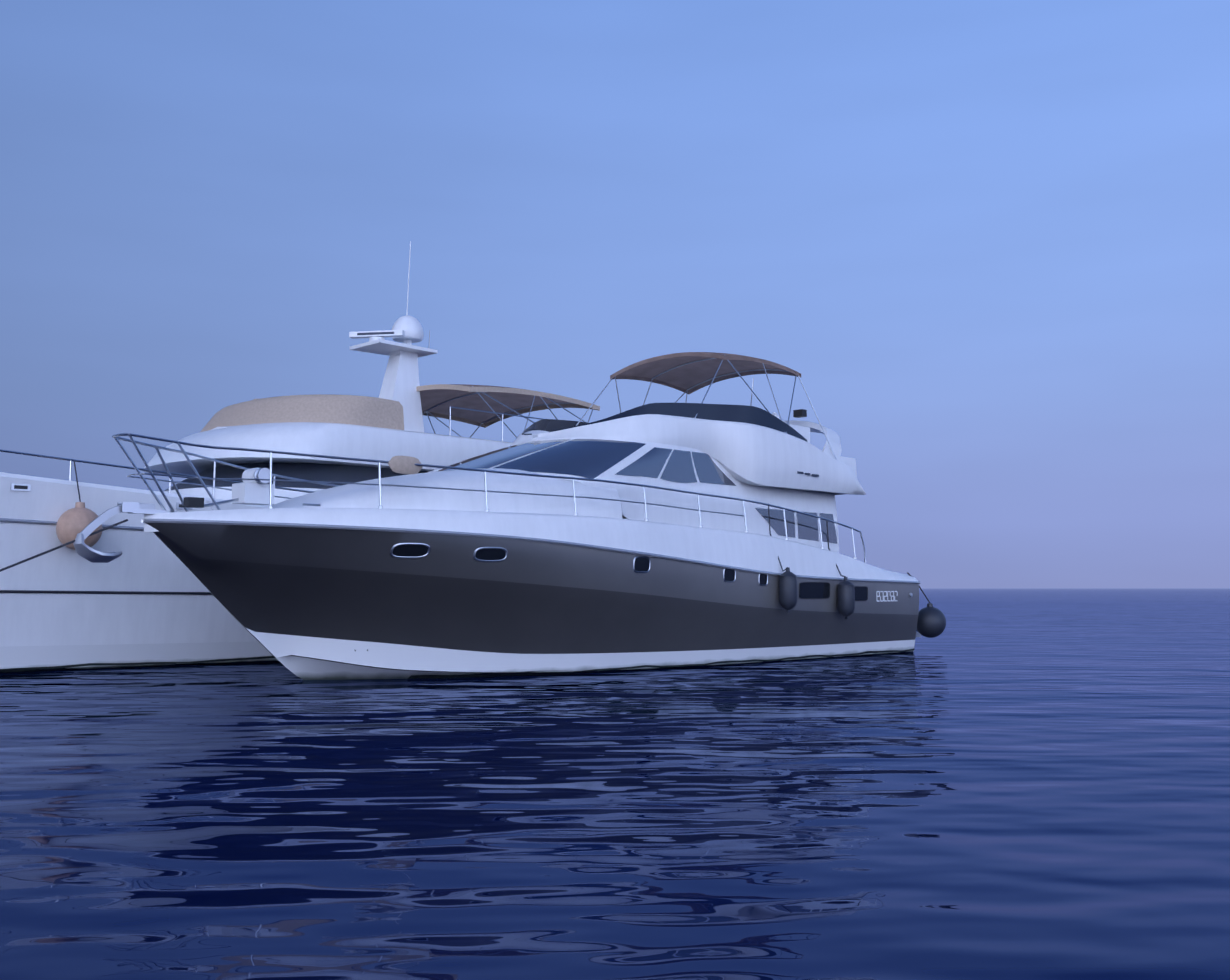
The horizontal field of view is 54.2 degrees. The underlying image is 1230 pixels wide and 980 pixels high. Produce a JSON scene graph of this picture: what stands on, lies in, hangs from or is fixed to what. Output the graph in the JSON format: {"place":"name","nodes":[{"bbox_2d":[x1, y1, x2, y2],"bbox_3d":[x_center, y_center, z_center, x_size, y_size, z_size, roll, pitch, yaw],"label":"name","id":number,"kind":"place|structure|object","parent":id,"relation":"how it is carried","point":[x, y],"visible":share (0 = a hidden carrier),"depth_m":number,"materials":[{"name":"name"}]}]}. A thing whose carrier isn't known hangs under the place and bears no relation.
{"place":"outdoors","nodes":[
{"label":"outdoors","id":0,"kind":"place"},
{"bbox_2d":[0,588,1229,979],"bbox_3d":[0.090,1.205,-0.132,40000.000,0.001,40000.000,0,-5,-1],"label":"sea","id":1,"kind":"structure","parent":0,"point":[1010,784],"depth_m":6.44,"materials":[{"name":"liquid"}]},
{"bbox_2d":[0,241,599,672],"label":"yacht","id":2,"kind":"object","parent":1,"relation":"on","point":[146,599],"visible":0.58,"depth_m":18.93,"materials":[{"name":"grey plastic"}]},
{"bbox_2d":[0,352,945,679],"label":"yacht","id":3,"kind":"object","parent":1,"relation":"on","point":[660,536],"visible":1,"depth_m":16.97,"materials":[{"name":"grey"}]},
{"bbox_2d":[0,0,1229,587],"label":"sky","id":4,"kind":"structure","parent":0,"point":[987,242],"materials":[{"name":"blue"}]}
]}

